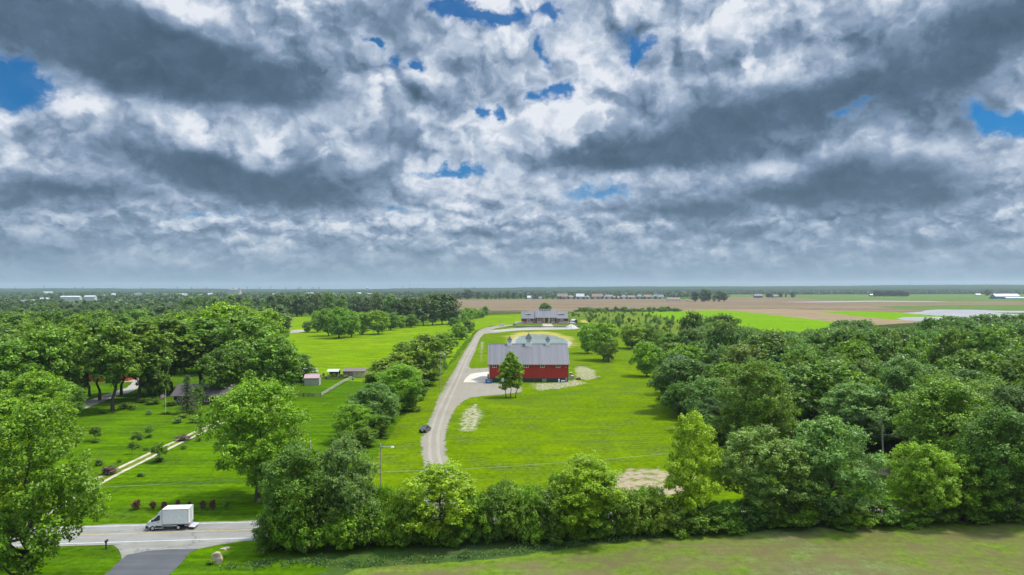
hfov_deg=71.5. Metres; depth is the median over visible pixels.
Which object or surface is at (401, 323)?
broadleaf tree
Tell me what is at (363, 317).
broadleaf tree
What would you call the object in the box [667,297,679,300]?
house
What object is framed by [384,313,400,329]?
broadleaf tree
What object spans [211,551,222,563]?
boulder
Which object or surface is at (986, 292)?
broadleaf tree
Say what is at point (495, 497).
hedge bush
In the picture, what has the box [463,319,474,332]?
broadleaf tree
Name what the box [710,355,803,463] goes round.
broadleaf tree
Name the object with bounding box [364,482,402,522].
hedge bush
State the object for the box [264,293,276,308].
broadleaf tree
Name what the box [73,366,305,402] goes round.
grove floor
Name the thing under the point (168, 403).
garden shrub
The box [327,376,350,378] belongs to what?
garden fence
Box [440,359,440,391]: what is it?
street lamp
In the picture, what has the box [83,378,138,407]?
gravel track
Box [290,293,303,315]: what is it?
broadleaf tree
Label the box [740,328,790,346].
broadleaf tree
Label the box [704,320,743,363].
broadleaf tree
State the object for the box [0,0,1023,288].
sky
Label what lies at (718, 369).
broadleaf tree
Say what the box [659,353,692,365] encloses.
broadleaf tree
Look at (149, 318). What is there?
broadleaf tree
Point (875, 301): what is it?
flood water
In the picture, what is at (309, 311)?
broadleaf tree
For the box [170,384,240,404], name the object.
farmhouse
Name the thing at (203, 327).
broadleaf tree
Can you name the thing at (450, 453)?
grass patch
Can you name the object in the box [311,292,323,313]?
broadleaf tree
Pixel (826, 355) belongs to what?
broadleaf tree
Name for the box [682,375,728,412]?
broadleaf tree
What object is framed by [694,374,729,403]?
broadleaf tree
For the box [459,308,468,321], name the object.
broadleaf tree
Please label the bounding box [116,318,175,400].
broadleaf tree
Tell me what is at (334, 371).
carport
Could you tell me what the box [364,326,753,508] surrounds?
lawn
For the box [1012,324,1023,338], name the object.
broadleaf tree
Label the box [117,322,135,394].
broadleaf tree
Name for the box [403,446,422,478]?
grass patch
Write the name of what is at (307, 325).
broadleaf tree
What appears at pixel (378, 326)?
broadleaf tree
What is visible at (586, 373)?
dirt patch
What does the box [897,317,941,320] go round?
flood water
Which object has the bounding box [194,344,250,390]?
broadleaf tree
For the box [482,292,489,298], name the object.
broadleaf tree
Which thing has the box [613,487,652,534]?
hedge bush
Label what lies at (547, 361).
barn
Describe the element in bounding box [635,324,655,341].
broadleaf tree
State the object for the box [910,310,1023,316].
flood water
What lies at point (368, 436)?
bush
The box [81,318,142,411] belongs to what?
broadleaf tree
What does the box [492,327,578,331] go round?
parking area
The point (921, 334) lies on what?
broadleaf tree
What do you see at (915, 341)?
broadleaf tree
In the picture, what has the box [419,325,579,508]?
driveway
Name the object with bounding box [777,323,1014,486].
field
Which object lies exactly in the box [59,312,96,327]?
broadleaf tree
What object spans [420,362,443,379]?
bush
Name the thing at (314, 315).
broadleaf tree
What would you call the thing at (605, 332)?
broadleaf tree
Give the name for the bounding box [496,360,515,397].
slender tree
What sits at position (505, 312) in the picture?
soil strip
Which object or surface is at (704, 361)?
broadleaf tree
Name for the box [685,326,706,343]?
broadleaf tree
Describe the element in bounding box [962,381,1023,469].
broadleaf tree
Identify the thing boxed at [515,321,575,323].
terrace
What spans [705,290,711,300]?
broadleaf tree
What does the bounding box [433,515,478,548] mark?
hedge bush
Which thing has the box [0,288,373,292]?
distant woodland
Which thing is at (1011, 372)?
broadleaf tree
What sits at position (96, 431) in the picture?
young tree
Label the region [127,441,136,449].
young tree
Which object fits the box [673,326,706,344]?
broadleaf tree
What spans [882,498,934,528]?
hedge bush
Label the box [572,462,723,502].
soil patch
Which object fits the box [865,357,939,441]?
broadleaf tree
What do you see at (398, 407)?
bush
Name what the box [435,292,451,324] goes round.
broadleaf tree
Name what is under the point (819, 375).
broadleaf tree
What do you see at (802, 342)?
broadleaf tree
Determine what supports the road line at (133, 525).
on the road
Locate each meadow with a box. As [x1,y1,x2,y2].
[286,314,520,386]
[568,312,680,336]
[730,294,1023,301]
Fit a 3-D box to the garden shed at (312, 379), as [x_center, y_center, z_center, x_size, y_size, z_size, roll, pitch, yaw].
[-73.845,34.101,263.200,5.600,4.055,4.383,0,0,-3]
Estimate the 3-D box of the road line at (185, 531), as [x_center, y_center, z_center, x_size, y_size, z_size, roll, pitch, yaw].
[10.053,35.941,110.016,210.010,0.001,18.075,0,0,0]
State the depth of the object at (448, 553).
96.91 m
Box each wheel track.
[51,423,220,512]
[95,421,218,479]
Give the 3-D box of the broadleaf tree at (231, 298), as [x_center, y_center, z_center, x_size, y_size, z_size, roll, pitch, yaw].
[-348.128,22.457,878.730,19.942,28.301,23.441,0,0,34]
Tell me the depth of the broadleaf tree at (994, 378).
168.36 m
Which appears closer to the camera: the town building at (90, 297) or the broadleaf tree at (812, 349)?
the broadleaf tree at (812, 349)
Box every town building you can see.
[60,296,81,300]
[84,295,96,300]
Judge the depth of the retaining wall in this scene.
639.90 m
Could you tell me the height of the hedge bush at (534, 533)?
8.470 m
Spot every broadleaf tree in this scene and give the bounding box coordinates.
[0,312,35,328]
[0,322,18,364]
[0,329,51,366]
[0,336,56,400]
[0,367,78,428]
[0,370,21,420]
[0,394,72,491]
[0,400,112,574]
[0,423,50,538]
[13,317,57,333]
[18,322,85,395]
[25,311,42,319]
[33,309,70,326]
[37,324,69,363]
[41,378,88,419]
[53,323,100,399]
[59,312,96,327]
[61,372,91,400]
[76,309,114,320]
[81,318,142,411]
[81,321,110,399]
[84,315,106,327]
[84,325,90,395]
[110,309,132,323]
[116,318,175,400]
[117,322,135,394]
[123,306,151,321]
[128,312,156,333]
[129,357,177,394]
[141,308,155,316]
[144,317,207,392]
[146,313,171,320]
[146,343,173,398]
[161,309,193,318]
[172,317,234,383]
[174,312,194,372]
[183,296,195,306]
[190,374,315,503]
[190,385,205,408]
[191,305,218,366]
[191,310,279,386]
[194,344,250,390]
[195,295,203,303]
[201,296,212,307]
[202,301,261,358]
[205,296,221,308]
[223,294,235,305]
[234,294,244,304]
[236,333,306,394]
[242,297,251,302]
[247,297,261,307]
[254,306,286,355]
[256,437,329,538]
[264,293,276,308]
[271,292,285,305]
[278,313,292,329]
[284,295,294,316]
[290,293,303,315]
[291,295,311,315]
[291,354,316,381]
[302,321,311,332]
[304,292,315,314]
[310,310,321,331]
[310,432,381,526]
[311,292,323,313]
[313,306,332,335]
[322,291,335,310]
[324,306,354,337]
[330,402,378,436]
[333,294,337,308]
[335,294,348,309]
[345,380,400,426]
[346,311,360,336]
[347,295,356,312]
[350,294,362,312]
[357,312,372,334]
[359,297,371,312]
[362,351,423,392]
[365,309,390,333]
[369,292,383,311]
[372,361,423,410]
[377,295,388,312]
[381,294,397,309]
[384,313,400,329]
[386,296,403,326]
[388,341,423,366]
[397,315,405,327]
[398,295,415,325]
[398,459,486,542]
[401,332,449,384]
[404,314,418,326]
[407,296,425,322]
[415,294,433,325]
[426,292,442,324]
[431,332,458,353]
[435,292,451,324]
[443,294,461,320]
[447,317,459,325]
[447,323,468,339]
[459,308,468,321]
[460,289,474,298]
[463,307,477,319]
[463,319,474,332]
[467,308,481,318]
[475,292,482,299]
[479,309,485,316]
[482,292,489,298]
[482,306,489,314]
[504,290,510,298]
[539,302,551,309]
[548,449,629,531]
[576,323,594,352]
[587,319,620,359]
[598,338,619,361]
[618,323,645,348]
[628,339,666,376]
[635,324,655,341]
[646,355,713,402]
[651,328,667,345]
[652,359,713,381]
[657,332,680,356]
[657,341,686,366]
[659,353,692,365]
[660,380,693,416]
[663,408,724,514]
[664,343,711,360]
[664,357,695,387]
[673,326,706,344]
[679,310,705,330]
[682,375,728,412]
[684,338,709,350]
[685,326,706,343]
[689,396,737,434]
[691,291,700,300]
[692,347,710,363]
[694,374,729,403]
[698,289,708,300]
[701,326,736,340]
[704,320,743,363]
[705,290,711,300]
[705,343,731,365]
[707,423,826,514]
[708,312,741,327]
[709,319,735,333]
[709,359,735,379]
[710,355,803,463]
[713,291,723,300]
[719,342,767,376]
[720,291,728,301]
[722,363,793,429]
[724,357,814,418]
[731,329,798,362]
[737,328,756,344]
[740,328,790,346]
[741,329,760,345]
[763,343,825,363]
[774,344,827,419]
[775,411,891,522]
[777,354,814,419]
[778,359,871,424]
[785,336,806,343]
[791,337,815,349]
[799,343,832,355]
[803,328,830,349]
[813,379,896,446]
[815,325,870,358]
[815,349,846,365]
[819,327,843,337]
[821,352,868,394]
[822,372,896,432]
[826,336,884,367]
[849,328,896,361]
[852,357,877,378]
[864,326,909,356]
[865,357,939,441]
[865,360,888,377]
[876,351,924,439]
[884,436,968,516]
[886,327,919,352]
[886,371,992,478]
[893,344,933,376]
[902,336,940,382]
[908,369,982,452]
[909,326,941,344]
[918,339,946,363]
[925,325,973,372]
[932,448,1015,521]
[935,349,1007,380]
[944,363,1006,399]
[947,376,1017,433]
[956,398,1023,519]
[962,323,1023,360]
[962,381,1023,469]
[965,328,1004,350]
[965,370,997,381]
[976,348,1023,374]
[980,342,1023,377]
[983,289,991,295]
[997,353,1023,385]
[1000,380,1023,445]
[1007,334,1023,347]
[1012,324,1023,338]
[1016,346,1023,354]
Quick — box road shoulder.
[14,515,1016,546]
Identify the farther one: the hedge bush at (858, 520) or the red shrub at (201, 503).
the red shrub at (201, 503)
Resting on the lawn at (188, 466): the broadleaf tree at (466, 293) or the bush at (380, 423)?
the bush at (380, 423)
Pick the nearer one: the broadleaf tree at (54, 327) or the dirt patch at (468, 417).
the dirt patch at (468, 417)
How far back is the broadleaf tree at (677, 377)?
215.52 m
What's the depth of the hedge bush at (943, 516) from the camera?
107.73 m
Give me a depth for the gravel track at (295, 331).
585.97 m
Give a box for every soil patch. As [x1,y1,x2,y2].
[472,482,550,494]
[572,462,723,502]
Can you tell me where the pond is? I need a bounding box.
[515,334,567,343]
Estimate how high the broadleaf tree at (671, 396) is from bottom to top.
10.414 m
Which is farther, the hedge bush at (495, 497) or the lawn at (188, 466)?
the lawn at (188, 466)
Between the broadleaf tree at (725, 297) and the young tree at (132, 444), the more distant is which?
the broadleaf tree at (725, 297)
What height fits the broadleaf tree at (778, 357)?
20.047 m
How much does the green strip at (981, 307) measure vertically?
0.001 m
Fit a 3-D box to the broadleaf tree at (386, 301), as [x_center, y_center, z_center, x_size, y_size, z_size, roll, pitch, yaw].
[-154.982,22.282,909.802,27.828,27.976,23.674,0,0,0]
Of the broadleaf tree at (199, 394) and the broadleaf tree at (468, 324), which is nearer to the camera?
the broadleaf tree at (199, 394)
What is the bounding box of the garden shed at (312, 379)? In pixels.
[304,374,320,385]
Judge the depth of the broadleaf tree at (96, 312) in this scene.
388.13 m
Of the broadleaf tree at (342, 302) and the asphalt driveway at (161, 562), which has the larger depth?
the broadleaf tree at (342, 302)
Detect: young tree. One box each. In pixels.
[88,426,102,438]
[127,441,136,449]
[128,432,143,440]
[144,425,153,432]
[150,441,168,461]
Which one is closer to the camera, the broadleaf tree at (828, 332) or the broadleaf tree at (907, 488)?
the broadleaf tree at (907, 488)
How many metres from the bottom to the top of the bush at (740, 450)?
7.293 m
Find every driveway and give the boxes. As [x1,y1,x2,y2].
[105,549,196,574]
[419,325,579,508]
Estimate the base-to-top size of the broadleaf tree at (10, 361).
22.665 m
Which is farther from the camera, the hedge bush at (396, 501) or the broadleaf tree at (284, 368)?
the broadleaf tree at (284, 368)
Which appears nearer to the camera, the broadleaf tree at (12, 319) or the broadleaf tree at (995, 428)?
the broadleaf tree at (995, 428)
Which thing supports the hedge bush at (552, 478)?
on the ground at (273, 552)
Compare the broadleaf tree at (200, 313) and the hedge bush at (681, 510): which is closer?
the hedge bush at (681, 510)
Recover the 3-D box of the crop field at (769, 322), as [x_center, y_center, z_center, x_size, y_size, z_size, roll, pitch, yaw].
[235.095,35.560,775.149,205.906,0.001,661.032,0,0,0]
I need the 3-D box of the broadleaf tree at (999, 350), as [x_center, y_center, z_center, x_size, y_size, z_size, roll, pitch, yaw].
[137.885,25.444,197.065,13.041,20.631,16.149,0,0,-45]
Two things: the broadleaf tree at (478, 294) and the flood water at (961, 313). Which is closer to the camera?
the flood water at (961, 313)
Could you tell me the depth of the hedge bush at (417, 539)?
97.91 m
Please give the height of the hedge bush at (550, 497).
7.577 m
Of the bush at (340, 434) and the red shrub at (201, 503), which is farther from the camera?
the bush at (340, 434)
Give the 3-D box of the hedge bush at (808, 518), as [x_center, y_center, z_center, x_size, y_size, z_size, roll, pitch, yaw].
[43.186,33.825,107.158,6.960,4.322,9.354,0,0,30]
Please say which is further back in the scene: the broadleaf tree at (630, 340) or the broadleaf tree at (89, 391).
the broadleaf tree at (630, 340)
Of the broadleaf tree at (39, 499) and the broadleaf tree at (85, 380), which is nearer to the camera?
the broadleaf tree at (39, 499)
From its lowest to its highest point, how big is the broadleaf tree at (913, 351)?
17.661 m
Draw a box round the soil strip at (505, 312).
[490,312,520,312]
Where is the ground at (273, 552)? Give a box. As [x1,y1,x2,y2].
[35,294,1023,571]
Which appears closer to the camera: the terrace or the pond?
the pond
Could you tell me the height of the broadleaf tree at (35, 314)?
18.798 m
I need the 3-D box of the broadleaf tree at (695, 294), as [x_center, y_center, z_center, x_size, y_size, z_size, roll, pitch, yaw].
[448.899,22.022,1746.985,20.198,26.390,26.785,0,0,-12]
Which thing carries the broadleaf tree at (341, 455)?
on the ground at (273, 552)
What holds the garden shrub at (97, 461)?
on the lawn at (188, 466)
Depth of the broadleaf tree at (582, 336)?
385.72 m
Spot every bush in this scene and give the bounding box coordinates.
[250,511,285,556]
[256,474,289,548]
[266,482,314,553]
[277,508,337,552]
[298,484,357,556]
[323,505,370,549]
[329,429,358,448]
[344,493,388,546]
[350,426,379,447]
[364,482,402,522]
[368,411,390,436]
[368,507,408,548]
[377,399,403,422]
[381,486,420,545]
[391,512,434,546]
[393,388,421,410]
[403,377,429,400]
[415,513,451,547]
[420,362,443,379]
[430,351,448,368]
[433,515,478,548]
[446,490,495,544]
[468,482,518,542]
[490,476,521,523]
[491,484,537,541]
[512,482,548,547]
[530,487,566,546]
[541,470,570,536]
[546,501,588,540]
[573,514,612,542]
[588,495,632,538]
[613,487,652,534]
[630,493,679,536]
[638,482,668,520]
[654,496,696,538]
[681,507,720,534]
[693,411,728,445]
[705,500,748,535]
[723,428,767,462]
[726,497,772,529]
[747,504,800,528]
[781,496,822,527]
[798,504,855,531]
[804,439,858,482]
[830,505,879,527]
[860,495,905,525]
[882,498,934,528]
[916,493,961,522]
[940,497,996,524]
[979,497,1023,522]
[980,490,1023,517]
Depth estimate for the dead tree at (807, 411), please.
173.34 m
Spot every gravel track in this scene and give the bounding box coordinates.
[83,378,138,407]
[290,329,303,332]
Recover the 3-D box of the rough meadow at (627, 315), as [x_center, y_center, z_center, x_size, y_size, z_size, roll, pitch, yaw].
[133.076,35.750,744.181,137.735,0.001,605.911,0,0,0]
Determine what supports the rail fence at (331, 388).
on the lawn at (188, 466)
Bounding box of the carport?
[327,369,340,374]
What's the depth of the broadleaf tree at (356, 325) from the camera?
516.27 m
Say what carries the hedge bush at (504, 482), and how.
on the ground at (273, 552)
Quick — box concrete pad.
[464,372,488,381]
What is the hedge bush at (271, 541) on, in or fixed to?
on the ground at (273, 552)
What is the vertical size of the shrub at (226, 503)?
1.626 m
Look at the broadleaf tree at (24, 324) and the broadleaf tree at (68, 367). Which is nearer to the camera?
the broadleaf tree at (68, 367)
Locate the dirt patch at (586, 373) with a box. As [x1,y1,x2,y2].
[568,365,604,382]
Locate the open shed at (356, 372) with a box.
[342,368,366,377]
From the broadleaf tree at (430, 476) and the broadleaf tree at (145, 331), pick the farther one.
the broadleaf tree at (145, 331)
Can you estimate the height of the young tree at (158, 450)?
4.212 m
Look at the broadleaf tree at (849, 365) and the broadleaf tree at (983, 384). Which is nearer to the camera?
the broadleaf tree at (983, 384)
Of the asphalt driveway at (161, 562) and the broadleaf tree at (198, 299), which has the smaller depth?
the asphalt driveway at (161, 562)
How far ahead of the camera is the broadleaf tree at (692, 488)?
105.07 m
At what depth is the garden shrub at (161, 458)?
147.49 m
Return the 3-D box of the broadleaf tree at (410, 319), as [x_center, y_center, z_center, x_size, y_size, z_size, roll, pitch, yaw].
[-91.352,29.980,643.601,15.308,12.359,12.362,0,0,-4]
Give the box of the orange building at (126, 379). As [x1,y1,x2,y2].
[81,375,133,381]
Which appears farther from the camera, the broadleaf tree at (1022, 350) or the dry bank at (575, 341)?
the dry bank at (575, 341)
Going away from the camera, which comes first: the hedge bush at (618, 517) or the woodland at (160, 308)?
the hedge bush at (618, 517)
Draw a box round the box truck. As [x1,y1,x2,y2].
[145,504,199,530]
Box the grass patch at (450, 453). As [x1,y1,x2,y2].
[446,448,473,490]
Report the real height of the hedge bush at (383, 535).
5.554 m
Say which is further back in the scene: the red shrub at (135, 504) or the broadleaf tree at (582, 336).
the broadleaf tree at (582, 336)
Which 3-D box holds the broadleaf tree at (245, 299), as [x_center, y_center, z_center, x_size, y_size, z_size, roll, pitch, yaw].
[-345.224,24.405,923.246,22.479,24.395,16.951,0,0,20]
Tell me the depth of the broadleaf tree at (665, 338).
327.17 m
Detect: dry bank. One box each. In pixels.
[499,331,580,349]
[577,319,591,322]
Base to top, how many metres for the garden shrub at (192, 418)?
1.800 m
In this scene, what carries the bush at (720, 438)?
on the lawn at (553, 429)
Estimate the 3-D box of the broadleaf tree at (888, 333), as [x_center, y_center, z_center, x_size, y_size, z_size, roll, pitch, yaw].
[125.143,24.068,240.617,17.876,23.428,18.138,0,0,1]
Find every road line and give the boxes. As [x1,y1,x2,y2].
[60,522,237,527]
[63,520,819,543]
[76,511,853,534]
[95,510,902,534]
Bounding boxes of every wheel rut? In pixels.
[428,326,502,464]
[436,327,499,476]
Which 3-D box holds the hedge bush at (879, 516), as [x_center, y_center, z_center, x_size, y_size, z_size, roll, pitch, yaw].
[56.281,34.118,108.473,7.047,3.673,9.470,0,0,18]
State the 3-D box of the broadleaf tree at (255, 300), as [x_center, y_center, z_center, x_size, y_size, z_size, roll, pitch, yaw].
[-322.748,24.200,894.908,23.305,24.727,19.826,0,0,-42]
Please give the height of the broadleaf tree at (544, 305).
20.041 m
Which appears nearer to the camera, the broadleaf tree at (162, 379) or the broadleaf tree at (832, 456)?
the broadleaf tree at (832, 456)
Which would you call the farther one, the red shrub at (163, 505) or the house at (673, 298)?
the house at (673, 298)
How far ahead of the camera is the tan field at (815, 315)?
896.61 m
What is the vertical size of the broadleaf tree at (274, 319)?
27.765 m
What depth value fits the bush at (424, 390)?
227.67 m
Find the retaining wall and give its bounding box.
[516,326,580,326]
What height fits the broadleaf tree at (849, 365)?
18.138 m
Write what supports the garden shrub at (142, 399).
on the lawn at (188, 466)
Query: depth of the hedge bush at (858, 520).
105.79 m
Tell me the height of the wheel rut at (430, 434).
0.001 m
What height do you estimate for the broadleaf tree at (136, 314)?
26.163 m
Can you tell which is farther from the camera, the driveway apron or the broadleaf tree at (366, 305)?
the broadleaf tree at (366, 305)
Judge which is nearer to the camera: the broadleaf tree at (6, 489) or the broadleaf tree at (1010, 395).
the broadleaf tree at (6, 489)
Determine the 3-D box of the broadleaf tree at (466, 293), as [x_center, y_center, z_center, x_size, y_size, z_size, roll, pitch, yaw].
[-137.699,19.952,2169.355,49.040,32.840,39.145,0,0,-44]
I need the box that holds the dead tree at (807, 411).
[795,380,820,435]
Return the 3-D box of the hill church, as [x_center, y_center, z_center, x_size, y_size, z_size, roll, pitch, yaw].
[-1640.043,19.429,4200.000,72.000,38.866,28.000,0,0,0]
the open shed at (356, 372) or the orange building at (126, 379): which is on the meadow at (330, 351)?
the open shed at (356, 372)
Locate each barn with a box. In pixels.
[488,333,569,381]
[753,294,762,297]
[990,294,1019,298]
[1004,297,1023,298]
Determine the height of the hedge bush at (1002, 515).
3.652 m
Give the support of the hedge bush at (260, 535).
on the front lawn at (241, 553)
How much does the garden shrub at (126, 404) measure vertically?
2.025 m
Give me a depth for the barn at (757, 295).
2397.58 m
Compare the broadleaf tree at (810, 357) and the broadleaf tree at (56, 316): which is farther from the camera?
the broadleaf tree at (56, 316)
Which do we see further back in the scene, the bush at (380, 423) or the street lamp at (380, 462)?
the bush at (380, 423)
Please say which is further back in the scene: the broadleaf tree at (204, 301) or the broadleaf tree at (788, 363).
the broadleaf tree at (204, 301)
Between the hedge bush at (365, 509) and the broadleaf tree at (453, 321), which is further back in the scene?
the broadleaf tree at (453, 321)
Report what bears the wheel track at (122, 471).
on the lawn at (188, 466)
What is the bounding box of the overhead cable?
[114,427,880,486]
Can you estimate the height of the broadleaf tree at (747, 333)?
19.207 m
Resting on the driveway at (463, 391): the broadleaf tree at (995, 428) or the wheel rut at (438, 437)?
the wheel rut at (438, 437)
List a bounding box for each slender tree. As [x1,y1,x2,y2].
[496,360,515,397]
[503,351,517,396]
[506,356,524,397]
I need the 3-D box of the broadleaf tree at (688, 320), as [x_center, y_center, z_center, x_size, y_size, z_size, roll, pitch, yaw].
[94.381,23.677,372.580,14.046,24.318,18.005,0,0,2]
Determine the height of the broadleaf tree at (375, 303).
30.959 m
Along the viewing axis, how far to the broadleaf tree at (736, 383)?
154.60 m
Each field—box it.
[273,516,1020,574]
[344,519,1023,574]
[422,297,1023,316]
[643,310,833,332]
[688,309,920,324]
[777,323,1014,486]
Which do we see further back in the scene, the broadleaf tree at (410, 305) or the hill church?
the hill church
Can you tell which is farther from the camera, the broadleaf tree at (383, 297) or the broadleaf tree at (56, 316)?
the broadleaf tree at (383, 297)
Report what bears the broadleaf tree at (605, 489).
on the ground at (273, 552)
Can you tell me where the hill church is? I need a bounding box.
[227,287,240,293]
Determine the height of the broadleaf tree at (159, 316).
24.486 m
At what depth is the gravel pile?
624.30 m
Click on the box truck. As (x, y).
(180, 516)
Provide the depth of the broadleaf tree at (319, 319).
527.20 m
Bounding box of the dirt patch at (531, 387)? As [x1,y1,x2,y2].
[521,379,603,392]
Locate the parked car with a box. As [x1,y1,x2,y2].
[419,425,430,432]
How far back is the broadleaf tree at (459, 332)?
488.85 m
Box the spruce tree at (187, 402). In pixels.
[170,375,201,413]
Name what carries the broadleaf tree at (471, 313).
on the meadow at (330, 351)
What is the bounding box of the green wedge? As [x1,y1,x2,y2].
[817,311,943,319]
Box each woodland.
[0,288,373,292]
[0,291,402,310]
[0,302,287,317]
[333,285,1023,292]
[381,290,1023,297]
[702,312,1023,348]
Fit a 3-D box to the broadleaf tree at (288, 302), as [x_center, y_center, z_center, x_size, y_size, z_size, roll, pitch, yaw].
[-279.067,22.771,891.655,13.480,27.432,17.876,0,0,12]
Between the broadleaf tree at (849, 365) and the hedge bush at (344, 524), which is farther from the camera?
the broadleaf tree at (849, 365)
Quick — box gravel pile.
[565,324,577,328]
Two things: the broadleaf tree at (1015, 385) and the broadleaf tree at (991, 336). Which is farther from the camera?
the broadleaf tree at (991, 336)
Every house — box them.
[521,309,567,322]
[557,294,567,298]
[576,294,584,298]
[591,294,602,298]
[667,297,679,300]
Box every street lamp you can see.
[380,445,393,484]
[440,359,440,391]
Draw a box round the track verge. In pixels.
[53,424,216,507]
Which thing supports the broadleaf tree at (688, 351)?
on the field at (892, 442)
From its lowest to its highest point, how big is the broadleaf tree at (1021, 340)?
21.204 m
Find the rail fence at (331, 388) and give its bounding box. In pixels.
[321,376,351,396]
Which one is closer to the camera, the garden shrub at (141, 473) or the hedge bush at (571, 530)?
the hedge bush at (571, 530)
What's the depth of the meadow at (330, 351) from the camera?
475.62 m
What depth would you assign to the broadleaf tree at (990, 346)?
228.22 m
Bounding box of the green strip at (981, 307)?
[876,305,1023,310]
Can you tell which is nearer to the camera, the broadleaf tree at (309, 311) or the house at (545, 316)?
the house at (545, 316)
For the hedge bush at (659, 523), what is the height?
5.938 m
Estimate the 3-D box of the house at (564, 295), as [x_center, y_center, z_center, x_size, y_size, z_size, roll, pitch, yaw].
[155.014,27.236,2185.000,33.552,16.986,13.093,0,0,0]
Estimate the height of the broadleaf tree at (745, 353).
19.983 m
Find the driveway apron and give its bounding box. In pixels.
[114,539,255,558]
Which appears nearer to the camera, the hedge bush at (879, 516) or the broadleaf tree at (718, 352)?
the hedge bush at (879, 516)
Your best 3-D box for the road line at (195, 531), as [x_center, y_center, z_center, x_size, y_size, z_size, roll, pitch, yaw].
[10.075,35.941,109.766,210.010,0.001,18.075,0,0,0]
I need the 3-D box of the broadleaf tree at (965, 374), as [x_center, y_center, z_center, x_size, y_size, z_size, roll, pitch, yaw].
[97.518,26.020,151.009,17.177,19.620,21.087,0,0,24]
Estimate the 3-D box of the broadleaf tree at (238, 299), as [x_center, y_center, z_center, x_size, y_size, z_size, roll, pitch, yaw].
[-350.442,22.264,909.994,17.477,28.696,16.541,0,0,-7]
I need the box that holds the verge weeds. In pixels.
[218,519,910,570]
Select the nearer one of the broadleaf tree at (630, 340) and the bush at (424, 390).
the bush at (424, 390)
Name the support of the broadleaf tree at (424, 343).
on the meadow at (330, 351)
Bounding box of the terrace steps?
[541,323,555,327]
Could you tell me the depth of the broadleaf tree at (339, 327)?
502.08 m
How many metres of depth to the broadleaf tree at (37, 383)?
166.80 m
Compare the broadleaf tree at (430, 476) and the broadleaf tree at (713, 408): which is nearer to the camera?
the broadleaf tree at (430, 476)
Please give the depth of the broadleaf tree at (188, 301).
906.44 m
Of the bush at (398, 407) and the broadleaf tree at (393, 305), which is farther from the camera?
the broadleaf tree at (393, 305)
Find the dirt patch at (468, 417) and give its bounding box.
[449,402,492,434]
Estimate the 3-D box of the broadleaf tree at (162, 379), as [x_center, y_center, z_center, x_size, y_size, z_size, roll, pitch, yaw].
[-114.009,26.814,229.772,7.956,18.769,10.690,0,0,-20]
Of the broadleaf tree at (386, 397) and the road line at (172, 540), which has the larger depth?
the broadleaf tree at (386, 397)
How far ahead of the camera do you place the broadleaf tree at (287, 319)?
576.76 m
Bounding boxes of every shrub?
[93,459,104,465]
[99,465,126,474]
[117,402,134,408]
[128,499,142,508]
[134,472,145,476]
[137,398,149,402]
[145,398,162,404]
[148,501,156,508]
[152,457,165,461]
[161,501,166,508]
[162,400,176,405]
[171,434,191,440]
[172,417,184,422]
[175,413,189,417]
[184,409,195,413]
[185,416,205,422]
[198,500,206,509]
[209,499,215,508]
[223,500,229,507]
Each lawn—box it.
[0,379,403,525]
[0,547,120,574]
[169,540,332,574]
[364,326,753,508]
[516,324,577,325]
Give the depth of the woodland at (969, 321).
355.91 m
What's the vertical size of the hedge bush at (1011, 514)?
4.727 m
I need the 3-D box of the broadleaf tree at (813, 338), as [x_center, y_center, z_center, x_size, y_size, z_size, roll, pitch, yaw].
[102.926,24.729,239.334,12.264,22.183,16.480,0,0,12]
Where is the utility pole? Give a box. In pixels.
[878,415,883,454]
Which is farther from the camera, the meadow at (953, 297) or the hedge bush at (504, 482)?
the meadow at (953, 297)
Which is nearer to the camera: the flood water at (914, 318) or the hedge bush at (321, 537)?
the hedge bush at (321, 537)
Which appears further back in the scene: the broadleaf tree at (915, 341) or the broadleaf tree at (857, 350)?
the broadleaf tree at (915, 341)
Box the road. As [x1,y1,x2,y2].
[12,503,955,545]
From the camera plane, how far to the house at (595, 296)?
2180.92 m
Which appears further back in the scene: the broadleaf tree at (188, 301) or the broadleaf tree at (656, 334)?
the broadleaf tree at (188, 301)
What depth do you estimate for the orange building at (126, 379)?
274.21 m
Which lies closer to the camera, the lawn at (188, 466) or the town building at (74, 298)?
the lawn at (188, 466)
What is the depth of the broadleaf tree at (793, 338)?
255.03 m
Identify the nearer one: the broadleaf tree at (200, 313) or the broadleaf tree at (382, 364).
the broadleaf tree at (382, 364)
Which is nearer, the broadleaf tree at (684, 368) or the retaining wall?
the broadleaf tree at (684, 368)
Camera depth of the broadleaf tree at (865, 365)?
198.95 m
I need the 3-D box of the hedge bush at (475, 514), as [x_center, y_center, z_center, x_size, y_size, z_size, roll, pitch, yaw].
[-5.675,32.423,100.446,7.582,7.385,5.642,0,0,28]
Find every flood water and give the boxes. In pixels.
[810,301,941,301]
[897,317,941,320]
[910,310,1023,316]
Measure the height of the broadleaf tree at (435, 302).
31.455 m

